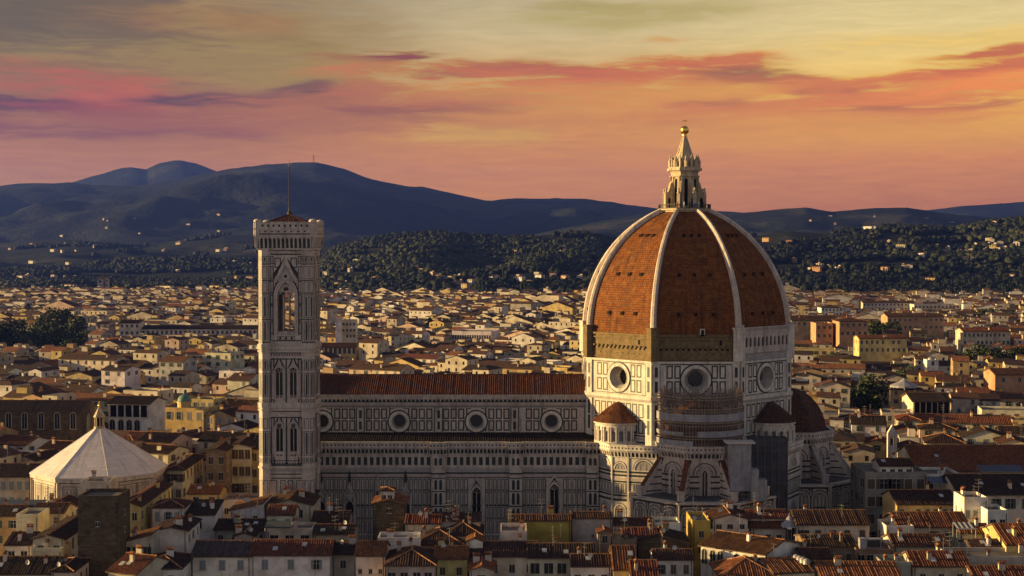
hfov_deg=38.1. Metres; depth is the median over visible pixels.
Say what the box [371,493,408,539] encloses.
tower house
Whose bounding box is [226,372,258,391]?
house
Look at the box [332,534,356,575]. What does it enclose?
house
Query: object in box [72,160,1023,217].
hill
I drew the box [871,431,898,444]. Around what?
house
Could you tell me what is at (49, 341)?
tree
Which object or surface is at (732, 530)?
house
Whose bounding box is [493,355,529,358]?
house
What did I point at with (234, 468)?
window
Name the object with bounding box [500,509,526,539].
house
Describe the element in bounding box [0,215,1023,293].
hill woods
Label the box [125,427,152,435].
house
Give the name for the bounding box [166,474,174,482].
window
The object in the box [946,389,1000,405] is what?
house
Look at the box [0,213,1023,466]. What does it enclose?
distant houses
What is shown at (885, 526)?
house
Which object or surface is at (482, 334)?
office block
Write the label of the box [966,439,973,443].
window
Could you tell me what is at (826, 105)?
sky
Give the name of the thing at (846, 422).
house
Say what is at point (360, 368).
house
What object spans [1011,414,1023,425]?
house
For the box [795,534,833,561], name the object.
house
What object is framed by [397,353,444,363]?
house
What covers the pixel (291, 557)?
house
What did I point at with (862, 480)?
window
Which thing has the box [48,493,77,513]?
house
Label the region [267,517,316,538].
house
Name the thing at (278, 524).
awning
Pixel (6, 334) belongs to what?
tree
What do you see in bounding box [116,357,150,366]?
house
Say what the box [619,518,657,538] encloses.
house
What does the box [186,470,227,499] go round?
house
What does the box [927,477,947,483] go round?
solar panel
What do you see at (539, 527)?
house
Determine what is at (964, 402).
house
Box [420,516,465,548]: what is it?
house
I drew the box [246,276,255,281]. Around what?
villa
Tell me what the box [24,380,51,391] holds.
house
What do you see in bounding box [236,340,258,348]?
house
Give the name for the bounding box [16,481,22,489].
window
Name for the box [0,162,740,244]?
hill
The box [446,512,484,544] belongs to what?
house
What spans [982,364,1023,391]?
house
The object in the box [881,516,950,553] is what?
house
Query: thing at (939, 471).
house
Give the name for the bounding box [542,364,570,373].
house
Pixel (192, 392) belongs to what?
house
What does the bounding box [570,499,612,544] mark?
house
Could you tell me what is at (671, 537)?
house
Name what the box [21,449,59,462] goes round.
house
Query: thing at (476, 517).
house
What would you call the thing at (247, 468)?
window
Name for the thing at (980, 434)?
house
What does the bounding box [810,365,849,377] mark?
house
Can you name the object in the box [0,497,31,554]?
house
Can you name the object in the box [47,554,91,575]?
house
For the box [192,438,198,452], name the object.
house
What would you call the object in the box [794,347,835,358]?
house
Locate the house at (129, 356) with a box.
[123,354,132,359]
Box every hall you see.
[697,514,802,575]
[896,443,1023,472]
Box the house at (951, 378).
[934,367,969,382]
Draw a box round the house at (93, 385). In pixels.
[64,381,107,389]
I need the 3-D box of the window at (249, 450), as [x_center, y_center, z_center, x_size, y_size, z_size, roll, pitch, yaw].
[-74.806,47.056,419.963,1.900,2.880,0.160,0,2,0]
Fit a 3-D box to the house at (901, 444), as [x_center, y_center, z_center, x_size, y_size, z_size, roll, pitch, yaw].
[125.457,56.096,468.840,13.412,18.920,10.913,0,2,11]
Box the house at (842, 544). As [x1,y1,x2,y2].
[793,531,858,559]
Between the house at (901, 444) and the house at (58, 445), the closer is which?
the house at (58, 445)
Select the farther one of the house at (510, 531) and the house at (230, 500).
the house at (230, 500)
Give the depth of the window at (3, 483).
392.34 m
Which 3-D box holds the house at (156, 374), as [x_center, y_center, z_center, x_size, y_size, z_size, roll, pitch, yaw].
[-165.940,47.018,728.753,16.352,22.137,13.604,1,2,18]
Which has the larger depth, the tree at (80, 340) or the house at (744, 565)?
the tree at (80, 340)
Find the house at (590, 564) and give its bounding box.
[569,535,611,575]
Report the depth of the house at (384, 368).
663.76 m
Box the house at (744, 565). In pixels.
[709,553,778,575]
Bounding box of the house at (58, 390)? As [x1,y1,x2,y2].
[37,383,64,392]
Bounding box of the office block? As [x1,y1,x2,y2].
[452,329,499,341]
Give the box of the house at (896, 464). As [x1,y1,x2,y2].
[871,448,914,471]
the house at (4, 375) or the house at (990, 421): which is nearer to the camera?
the house at (990, 421)
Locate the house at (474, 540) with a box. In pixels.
[465,532,484,575]
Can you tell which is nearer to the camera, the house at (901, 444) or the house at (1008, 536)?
the house at (1008, 536)
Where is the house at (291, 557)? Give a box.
[249,539,335,575]
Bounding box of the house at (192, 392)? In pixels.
[187,386,203,395]
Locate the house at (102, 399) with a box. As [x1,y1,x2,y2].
[69,391,132,422]
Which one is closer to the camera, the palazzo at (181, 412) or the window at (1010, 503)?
the window at (1010, 503)
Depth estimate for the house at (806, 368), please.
677.16 m
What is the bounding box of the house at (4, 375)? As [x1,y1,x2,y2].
[0,373,15,378]
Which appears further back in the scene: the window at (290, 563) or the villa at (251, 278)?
the villa at (251, 278)
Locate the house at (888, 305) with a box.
[859,301,914,310]
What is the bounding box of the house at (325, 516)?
[311,497,353,522]
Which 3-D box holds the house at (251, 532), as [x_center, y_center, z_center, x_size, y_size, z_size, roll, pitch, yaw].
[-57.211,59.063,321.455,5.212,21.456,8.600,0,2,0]
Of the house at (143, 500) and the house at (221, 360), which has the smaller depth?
the house at (143, 500)
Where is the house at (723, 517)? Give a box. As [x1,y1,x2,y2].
[705,500,749,532]
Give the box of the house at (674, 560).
[649,535,694,575]
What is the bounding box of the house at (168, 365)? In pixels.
[158,353,197,384]
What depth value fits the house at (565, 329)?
1036.48 m
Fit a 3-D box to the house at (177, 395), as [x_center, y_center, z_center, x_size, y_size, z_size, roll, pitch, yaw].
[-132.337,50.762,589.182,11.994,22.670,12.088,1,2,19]
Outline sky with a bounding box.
[0,0,1023,212]
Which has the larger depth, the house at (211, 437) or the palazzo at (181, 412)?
the palazzo at (181, 412)
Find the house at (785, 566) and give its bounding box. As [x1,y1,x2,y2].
[757,543,816,575]
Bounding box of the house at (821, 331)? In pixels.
[811,321,832,347]
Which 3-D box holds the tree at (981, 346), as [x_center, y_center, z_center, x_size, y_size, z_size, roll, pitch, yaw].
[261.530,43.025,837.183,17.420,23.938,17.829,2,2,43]
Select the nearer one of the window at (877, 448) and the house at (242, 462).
the house at (242, 462)
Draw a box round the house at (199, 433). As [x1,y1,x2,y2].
[188,420,206,437]
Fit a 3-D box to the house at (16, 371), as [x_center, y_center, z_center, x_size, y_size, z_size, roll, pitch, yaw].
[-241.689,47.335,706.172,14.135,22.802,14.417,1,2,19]
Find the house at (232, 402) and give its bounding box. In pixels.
[219,394,258,407]
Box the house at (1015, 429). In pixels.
[995,415,1023,434]
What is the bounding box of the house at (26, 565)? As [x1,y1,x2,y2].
[0,546,63,575]
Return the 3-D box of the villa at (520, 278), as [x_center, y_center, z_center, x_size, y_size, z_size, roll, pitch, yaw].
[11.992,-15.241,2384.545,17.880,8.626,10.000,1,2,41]
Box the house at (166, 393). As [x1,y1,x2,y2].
[123,387,173,403]
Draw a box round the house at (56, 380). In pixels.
[31,377,77,383]
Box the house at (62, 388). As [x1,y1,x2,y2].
[43,384,70,389]
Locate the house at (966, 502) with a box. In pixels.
[954,479,987,522]
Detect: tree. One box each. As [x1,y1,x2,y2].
[0,321,21,345]
[4,320,30,343]
[7,338,25,346]
[19,329,44,345]
[27,314,62,343]
[27,340,40,345]
[36,307,73,345]
[41,337,62,346]
[54,308,85,342]
[59,337,77,346]
[65,316,90,343]
[74,330,91,344]
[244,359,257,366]
[850,373,889,409]
[850,385,880,409]
[867,319,891,334]
[885,320,907,339]
[893,363,913,375]
[961,343,987,360]
[969,348,1002,360]
[972,309,988,315]
[991,347,1005,357]
[995,348,1015,359]
[1008,346,1023,358]
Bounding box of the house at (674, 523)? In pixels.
[653,503,680,530]
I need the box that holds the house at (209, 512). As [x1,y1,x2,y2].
[185,497,223,539]
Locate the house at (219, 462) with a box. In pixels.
[204,437,236,492]
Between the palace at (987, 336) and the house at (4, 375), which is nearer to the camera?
the house at (4, 375)
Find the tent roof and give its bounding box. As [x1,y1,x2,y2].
[890,378,918,406]
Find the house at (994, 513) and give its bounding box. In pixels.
[980,504,1007,524]
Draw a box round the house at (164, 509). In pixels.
[149,481,193,527]
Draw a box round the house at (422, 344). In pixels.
[395,341,436,350]
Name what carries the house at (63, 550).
on the ground
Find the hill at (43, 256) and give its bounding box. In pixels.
[0,235,333,278]
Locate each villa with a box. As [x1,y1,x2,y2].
[160,285,174,287]
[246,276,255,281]
[461,283,469,288]
[468,278,474,284]
[514,276,524,280]
[534,274,544,278]
[762,237,770,241]
[812,266,821,271]
[863,226,873,229]
[881,266,889,270]
[896,244,906,247]
[925,277,935,280]
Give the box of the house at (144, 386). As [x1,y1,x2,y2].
[141,384,167,387]
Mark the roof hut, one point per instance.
(387, 492)
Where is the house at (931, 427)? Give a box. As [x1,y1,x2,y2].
[916,418,957,443]
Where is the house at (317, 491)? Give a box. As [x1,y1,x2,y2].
[284,486,320,493]
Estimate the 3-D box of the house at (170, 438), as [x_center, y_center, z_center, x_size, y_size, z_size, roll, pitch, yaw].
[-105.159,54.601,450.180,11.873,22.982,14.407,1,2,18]
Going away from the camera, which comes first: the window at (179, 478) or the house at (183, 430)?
the window at (179, 478)
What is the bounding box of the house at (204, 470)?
[197,441,206,483]
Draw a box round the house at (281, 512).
[265,504,299,521]
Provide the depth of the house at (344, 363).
733.36 m
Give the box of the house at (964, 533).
[956,505,986,546]
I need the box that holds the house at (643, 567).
[627,558,659,575]
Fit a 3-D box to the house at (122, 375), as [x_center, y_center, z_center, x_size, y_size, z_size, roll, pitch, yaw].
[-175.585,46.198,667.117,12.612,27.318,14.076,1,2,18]
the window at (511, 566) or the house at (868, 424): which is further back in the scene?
the house at (868, 424)
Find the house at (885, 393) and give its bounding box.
[871,382,888,408]
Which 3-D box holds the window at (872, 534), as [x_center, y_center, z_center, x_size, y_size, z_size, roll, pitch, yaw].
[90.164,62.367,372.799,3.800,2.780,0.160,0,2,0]
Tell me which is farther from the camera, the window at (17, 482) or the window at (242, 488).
the window at (242, 488)
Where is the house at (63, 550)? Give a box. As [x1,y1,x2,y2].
[32,535,71,556]
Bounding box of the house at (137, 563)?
[105,545,173,575]
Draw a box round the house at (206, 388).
[188,381,211,393]
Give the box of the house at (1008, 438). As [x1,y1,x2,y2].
[992,427,1023,443]
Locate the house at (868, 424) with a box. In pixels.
[849,404,886,436]
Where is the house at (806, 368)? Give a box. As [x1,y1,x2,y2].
[792,362,821,374]
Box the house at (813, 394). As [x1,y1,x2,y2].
[808,389,840,402]
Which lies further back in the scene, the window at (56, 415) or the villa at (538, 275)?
the villa at (538, 275)
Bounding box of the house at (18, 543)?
[3,514,39,554]
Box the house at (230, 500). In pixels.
[221,483,258,517]
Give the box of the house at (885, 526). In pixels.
[877,510,913,540]
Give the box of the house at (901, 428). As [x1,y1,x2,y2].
[884,421,917,436]
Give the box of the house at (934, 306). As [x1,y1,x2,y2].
[909,304,959,309]
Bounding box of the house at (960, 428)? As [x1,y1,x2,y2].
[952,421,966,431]
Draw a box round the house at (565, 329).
[551,327,572,332]
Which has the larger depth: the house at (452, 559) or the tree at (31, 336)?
the tree at (31, 336)
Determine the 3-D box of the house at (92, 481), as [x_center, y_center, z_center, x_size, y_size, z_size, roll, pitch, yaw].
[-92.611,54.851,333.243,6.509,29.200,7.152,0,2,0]
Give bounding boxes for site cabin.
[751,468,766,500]
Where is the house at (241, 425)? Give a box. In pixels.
[215,418,258,431]
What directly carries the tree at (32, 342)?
on the ground
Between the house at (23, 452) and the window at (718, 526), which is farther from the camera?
the house at (23, 452)
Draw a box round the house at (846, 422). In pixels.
[838,406,872,429]
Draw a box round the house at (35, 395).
[19,387,60,399]
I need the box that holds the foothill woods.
[0,232,320,282]
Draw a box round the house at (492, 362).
[479,360,513,365]
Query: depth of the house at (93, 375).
685.26 m
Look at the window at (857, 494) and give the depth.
380.55 m
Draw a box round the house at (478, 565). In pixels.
[467,551,496,575]
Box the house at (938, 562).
[900,531,970,575]
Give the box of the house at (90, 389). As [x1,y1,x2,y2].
[62,377,105,392]
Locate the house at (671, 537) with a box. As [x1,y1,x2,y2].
[637,513,690,558]
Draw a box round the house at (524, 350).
[491,348,527,355]
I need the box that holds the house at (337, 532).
[312,507,358,541]
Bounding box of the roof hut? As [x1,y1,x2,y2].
[379,486,396,499]
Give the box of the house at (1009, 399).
[994,388,1023,405]
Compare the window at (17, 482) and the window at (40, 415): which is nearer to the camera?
the window at (17, 482)
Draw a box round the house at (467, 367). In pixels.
[461,363,497,372]
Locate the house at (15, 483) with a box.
[0,449,41,499]
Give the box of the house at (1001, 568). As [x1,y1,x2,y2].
[965,560,1023,575]
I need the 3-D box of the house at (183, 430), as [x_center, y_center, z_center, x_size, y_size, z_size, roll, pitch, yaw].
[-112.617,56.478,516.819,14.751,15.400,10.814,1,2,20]
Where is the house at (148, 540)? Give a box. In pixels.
[126,525,161,553]
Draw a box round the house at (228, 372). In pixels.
[219,368,255,377]
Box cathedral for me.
[320,118,850,539]
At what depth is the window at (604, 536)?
309.46 m
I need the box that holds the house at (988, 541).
[958,534,1002,546]
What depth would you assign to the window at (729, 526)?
324.07 m
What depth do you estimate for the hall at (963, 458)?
411.93 m
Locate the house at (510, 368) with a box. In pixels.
[496,362,541,373]
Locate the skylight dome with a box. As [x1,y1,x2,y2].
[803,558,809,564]
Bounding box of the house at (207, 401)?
[191,394,225,406]
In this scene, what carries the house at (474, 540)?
on the ground
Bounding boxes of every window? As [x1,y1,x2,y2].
[1,481,6,489]
[5,412,11,427]
[8,520,15,528]
[9,481,14,489]
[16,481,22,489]
[21,412,27,429]
[24,481,28,489]
[38,412,44,429]
[54,412,60,429]
[70,412,75,429]
[87,414,89,430]
[109,419,114,429]
[118,419,123,429]
[126,419,131,430]
[131,513,137,520]
[134,420,139,430]
[143,546,151,553]
[154,512,160,521]
[164,512,171,519]
[165,411,172,419]
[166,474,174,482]
[175,412,181,419]
[175,474,183,482]
[175,489,180,497]
[186,412,190,419]
[196,412,200,420]
[198,560,205,570]
[208,457,212,464]
[208,472,212,479]
[218,560,225,570]
[219,457,223,464]
[219,472,222,479]
[232,449,237,458]
[232,466,237,475]
[233,483,239,492]
[236,560,243,570]
[238,449,243,458]
[239,466,244,475]
[239,483,244,492]
[245,449,250,458]
[245,466,250,475]
[245,483,250,492]
[252,453,257,461]
[252,469,257,477]
[253,485,257,492]
[261,559,268,569]
[270,535,277,538]
[285,535,293,538]
[287,559,294,569]
[299,509,302,517]
[301,535,308,538]
[311,559,321,569]
[340,560,345,568]
[439,567,445,575]
[456,567,461,575]
[509,564,514,572]
[530,563,538,573]
[544,563,552,573]
[557,563,565,573]
[602,535,607,543]
[658,564,665,574]
[670,564,676,574]
[682,564,689,574]
[699,531,703,537]
[700,548,707,564]
[708,549,715,564]
[716,524,721,528]
[716,550,723,560]
[727,524,732,528]
[799,530,809,532]
[845,553,851,559]
[856,426,863,431]
[856,491,858,501]
[859,530,865,537]
[859,554,864,559]
[861,477,863,487]
[866,478,875,489]
[866,496,875,506]
[867,513,875,524]
[867,554,873,559]
[869,531,876,537]
[873,445,880,451]
[876,478,891,489]
[876,496,881,506]
[892,478,903,488]
[904,478,912,488]
[916,478,924,488]
[925,430,931,435]
[945,531,951,540]
[965,510,970,518]
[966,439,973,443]
[991,498,1000,505]
[1005,498,1015,508]
[1021,498,1023,508]
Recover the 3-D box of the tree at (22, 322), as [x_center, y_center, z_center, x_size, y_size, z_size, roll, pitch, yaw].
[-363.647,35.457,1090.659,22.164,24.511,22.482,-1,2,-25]
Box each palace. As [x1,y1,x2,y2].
[142,325,258,335]
[320,343,358,359]
[790,315,836,339]
[831,314,868,350]
[880,313,944,337]
[955,327,1010,353]
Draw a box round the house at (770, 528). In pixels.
[748,514,786,538]
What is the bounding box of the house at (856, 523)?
[787,504,871,540]
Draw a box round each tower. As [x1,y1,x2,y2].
[78,488,129,575]
[97,276,103,286]
[105,275,108,287]
[229,300,235,313]
[253,166,323,509]
[335,314,341,342]
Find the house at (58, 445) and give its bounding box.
[37,437,73,450]
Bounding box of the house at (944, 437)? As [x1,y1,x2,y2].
[921,428,966,443]
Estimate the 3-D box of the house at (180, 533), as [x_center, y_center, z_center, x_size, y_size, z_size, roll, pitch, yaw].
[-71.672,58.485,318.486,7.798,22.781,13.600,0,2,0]
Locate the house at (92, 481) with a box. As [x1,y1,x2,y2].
[80,467,117,493]
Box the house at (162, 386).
[153,381,182,388]
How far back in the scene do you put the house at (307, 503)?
350.54 m
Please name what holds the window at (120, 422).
in the palazzo at (133, 412)
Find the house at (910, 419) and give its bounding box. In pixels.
[893,409,921,425]
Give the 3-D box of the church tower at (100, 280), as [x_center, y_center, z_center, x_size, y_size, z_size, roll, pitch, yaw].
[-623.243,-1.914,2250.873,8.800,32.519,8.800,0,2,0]
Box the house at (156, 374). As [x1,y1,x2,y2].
[153,366,158,383]
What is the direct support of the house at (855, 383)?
on the ground
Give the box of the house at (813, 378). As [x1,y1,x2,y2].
[792,364,821,392]
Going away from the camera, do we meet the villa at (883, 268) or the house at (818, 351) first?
the house at (818, 351)
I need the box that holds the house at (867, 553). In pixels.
[854,541,893,559]
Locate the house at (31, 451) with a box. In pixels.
[18,445,38,452]
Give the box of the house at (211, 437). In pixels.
[197,428,258,452]
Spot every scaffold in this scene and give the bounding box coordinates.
[656,383,743,446]
[723,440,755,501]
[747,432,787,511]
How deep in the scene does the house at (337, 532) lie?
322.27 m
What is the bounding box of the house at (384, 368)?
[371,363,414,373]
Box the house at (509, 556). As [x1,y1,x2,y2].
[469,534,538,575]
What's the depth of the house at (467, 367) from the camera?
701.71 m
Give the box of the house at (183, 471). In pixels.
[165,447,205,498]
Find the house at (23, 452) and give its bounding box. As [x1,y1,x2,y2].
[15,448,29,454]
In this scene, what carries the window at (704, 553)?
in the hall at (719, 545)
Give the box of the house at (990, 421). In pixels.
[914,407,1012,429]
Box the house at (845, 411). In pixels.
[838,403,859,415]
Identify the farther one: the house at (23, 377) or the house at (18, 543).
the house at (23, 377)
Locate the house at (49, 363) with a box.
[28,359,57,367]
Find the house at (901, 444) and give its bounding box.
[892,439,922,449]
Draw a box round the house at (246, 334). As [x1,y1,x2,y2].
[229,332,252,336]
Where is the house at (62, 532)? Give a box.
[30,507,77,556]
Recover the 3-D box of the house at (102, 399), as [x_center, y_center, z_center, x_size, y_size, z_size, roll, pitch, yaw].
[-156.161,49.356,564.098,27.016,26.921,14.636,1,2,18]
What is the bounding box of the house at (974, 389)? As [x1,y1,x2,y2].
[955,384,989,392]
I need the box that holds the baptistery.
[29,404,167,501]
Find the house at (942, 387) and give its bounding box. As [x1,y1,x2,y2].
[934,376,971,391]
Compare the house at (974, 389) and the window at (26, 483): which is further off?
the house at (974, 389)
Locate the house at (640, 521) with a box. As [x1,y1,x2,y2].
[612,508,654,531]
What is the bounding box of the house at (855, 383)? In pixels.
[850,378,924,408]
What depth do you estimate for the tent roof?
618.53 m
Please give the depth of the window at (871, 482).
372.46 m
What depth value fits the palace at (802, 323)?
931.24 m
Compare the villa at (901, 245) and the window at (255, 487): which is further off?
the villa at (901, 245)
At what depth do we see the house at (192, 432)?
502.59 m
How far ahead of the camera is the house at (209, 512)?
331.63 m
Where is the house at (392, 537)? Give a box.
[378,523,420,549]
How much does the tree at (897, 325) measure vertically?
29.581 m
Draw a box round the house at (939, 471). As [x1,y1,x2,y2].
[919,458,957,488]
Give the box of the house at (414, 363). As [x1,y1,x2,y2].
[390,357,425,369]
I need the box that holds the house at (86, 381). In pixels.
[72,373,97,383]
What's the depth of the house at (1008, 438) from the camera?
448.14 m
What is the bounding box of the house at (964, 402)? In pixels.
[948,389,979,413]
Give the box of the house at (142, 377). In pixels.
[141,371,144,383]
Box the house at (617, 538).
[611,519,636,552]
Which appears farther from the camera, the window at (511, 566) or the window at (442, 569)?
the window at (511, 566)
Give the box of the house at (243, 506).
[228,485,270,517]
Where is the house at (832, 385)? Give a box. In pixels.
[813,377,850,408]
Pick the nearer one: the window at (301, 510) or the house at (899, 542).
the house at (899, 542)
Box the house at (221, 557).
[190,540,252,575]
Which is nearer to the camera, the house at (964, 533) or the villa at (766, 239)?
the house at (964, 533)
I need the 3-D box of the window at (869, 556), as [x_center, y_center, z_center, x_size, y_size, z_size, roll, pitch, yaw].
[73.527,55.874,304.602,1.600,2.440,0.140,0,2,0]
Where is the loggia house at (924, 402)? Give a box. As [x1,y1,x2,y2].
[899,392,952,413]
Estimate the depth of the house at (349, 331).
887.13 m
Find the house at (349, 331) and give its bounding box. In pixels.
[342,316,357,342]
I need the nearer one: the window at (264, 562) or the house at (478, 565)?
the house at (478, 565)
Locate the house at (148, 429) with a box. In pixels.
[146,426,169,431]
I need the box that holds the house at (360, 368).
[348,361,376,373]
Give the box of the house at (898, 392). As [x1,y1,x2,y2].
[888,376,923,408]
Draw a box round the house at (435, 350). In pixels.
[412,347,457,352]
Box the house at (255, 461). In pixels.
[252,434,258,492]
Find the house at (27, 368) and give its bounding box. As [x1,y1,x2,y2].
[0,362,41,374]
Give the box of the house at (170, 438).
[136,431,193,453]
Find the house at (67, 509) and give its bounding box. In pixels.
[34,488,76,526]
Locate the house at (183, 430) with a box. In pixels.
[182,427,197,432]
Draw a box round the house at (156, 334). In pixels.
[136,333,159,336]
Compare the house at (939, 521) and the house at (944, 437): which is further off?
the house at (944, 437)
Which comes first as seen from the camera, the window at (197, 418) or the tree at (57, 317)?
the window at (197, 418)
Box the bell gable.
[887,425,896,456]
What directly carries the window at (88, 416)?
in the church
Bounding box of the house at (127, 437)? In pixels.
[120,434,140,440]
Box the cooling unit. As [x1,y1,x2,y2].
[858,537,880,548]
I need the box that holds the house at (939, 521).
[882,506,968,546]
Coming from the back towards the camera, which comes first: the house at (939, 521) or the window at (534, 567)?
the house at (939, 521)
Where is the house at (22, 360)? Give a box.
[14,357,42,364]
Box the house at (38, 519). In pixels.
[16,508,49,531]
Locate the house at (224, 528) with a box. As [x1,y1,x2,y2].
[213,501,271,539]
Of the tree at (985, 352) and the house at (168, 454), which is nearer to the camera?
the house at (168, 454)
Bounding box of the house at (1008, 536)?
[980,518,1023,551]
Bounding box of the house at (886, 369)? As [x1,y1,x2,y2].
[865,364,892,375]
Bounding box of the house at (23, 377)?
[6,371,37,381]
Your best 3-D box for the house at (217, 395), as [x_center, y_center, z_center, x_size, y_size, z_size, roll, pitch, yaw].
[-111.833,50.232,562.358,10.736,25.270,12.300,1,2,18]
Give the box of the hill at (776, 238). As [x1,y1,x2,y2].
[321,223,1023,285]
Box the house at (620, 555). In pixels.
[608,545,636,575]
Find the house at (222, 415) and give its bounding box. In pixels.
[204,405,237,430]
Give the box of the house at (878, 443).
[863,433,891,456]
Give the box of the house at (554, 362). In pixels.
[496,358,562,365]
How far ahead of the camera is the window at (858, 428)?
494.51 m
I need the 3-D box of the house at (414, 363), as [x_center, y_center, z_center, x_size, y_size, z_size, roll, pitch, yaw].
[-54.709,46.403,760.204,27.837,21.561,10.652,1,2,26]
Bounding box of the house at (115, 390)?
[98,384,132,393]
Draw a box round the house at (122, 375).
[100,360,141,387]
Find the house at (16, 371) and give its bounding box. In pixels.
[0,364,25,374]
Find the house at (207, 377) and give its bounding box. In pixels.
[196,366,218,384]
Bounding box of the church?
[0,400,95,440]
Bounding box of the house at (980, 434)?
[956,423,1005,443]
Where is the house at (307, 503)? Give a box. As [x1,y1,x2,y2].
[264,482,320,521]
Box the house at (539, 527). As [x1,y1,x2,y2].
[508,498,571,541]
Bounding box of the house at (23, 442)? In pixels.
[0,431,51,450]
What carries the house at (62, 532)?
on the ground
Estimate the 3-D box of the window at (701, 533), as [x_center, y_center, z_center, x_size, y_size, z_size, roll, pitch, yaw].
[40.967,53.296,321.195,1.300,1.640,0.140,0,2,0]
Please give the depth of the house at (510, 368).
711.23 m
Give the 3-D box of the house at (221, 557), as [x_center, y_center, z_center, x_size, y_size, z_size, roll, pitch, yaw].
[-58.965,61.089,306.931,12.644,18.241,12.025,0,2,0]
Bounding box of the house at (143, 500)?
[130,479,173,532]
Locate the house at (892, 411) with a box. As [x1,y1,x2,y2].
[880,407,913,423]
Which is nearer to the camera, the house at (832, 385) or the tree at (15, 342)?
the house at (832, 385)
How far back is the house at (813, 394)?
584.41 m
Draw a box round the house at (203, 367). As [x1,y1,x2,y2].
[197,364,211,370]
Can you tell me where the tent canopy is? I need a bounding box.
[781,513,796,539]
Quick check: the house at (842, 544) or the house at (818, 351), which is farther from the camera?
the house at (818, 351)
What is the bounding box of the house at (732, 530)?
[710,529,748,535]
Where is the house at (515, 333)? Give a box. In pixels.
[500,329,544,337]
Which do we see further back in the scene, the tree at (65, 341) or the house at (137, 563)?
the tree at (65, 341)
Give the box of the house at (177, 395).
[173,387,197,402]
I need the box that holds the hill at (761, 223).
[534,207,992,237]
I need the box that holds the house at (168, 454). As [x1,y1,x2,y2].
[141,443,189,464]
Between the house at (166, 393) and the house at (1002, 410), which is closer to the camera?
the house at (1002, 410)
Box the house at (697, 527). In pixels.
[686,497,709,575]
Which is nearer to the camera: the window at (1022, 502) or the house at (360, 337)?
the window at (1022, 502)
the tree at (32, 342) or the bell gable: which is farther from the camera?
the tree at (32, 342)
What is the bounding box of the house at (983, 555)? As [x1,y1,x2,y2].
[940,534,1023,564]
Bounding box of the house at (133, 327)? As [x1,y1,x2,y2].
[119,317,144,335]
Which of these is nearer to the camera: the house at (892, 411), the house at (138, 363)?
the house at (892, 411)
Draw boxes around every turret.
[595,525,612,552]
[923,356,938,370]
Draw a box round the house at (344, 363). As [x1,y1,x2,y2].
[336,357,369,367]
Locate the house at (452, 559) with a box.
[433,527,469,575]
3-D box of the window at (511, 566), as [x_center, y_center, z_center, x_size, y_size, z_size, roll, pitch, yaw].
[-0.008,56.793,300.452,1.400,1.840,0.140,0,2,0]
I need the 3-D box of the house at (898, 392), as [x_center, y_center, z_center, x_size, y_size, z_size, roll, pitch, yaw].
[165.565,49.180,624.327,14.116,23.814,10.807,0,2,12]
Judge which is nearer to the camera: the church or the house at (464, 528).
the house at (464, 528)
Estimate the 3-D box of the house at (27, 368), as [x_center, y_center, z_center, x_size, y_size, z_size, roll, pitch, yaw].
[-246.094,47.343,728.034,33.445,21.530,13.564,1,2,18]
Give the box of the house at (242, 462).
[230,430,257,492]
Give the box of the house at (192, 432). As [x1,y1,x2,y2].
[177,430,197,434]
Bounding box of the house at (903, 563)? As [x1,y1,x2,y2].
[873,552,912,575]
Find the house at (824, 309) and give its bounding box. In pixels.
[817,304,842,314]
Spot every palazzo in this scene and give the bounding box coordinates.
[106,395,166,430]
[165,392,220,431]
[850,451,926,537]
[853,329,906,364]
[940,470,1023,522]
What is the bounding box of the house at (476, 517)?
[424,504,481,527]
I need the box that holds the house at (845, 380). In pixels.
[820,373,850,384]
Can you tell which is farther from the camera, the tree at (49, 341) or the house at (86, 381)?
the tree at (49, 341)
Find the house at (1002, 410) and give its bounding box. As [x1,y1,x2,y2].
[978,406,1023,415]
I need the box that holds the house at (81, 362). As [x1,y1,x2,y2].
[57,354,130,370]
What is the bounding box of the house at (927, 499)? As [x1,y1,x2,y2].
[881,481,953,518]
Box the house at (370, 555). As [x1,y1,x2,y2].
[354,540,390,575]
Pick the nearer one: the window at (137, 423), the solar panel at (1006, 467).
the solar panel at (1006, 467)
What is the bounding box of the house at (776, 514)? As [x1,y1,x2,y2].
[742,492,788,539]
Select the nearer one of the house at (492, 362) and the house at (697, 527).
the house at (697, 527)
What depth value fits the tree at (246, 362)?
780.75 m
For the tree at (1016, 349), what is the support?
on the ground
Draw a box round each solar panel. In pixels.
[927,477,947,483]
[977,465,1023,472]
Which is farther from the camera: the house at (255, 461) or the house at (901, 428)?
the house at (901, 428)
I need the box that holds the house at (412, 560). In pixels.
[383,537,437,575]
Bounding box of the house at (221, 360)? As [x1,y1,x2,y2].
[205,351,243,369]
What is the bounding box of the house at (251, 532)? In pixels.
[232,513,262,539]
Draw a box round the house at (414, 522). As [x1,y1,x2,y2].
[404,507,442,532]
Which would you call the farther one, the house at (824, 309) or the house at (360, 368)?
the house at (824, 309)
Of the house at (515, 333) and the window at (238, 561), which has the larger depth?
the house at (515, 333)
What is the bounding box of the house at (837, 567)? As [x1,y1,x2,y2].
[810,555,901,575]
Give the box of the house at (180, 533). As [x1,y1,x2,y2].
[157,511,201,552]
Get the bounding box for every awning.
[0,500,47,504]
[265,521,291,534]
[953,522,975,537]
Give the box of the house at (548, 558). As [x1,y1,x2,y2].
[526,525,596,575]
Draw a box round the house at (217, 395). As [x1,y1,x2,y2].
[200,388,231,396]
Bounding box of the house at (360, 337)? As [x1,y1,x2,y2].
[358,335,383,341]
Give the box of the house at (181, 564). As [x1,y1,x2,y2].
[152,546,192,575]
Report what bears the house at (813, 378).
on the ground
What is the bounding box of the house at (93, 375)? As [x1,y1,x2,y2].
[64,366,100,381]

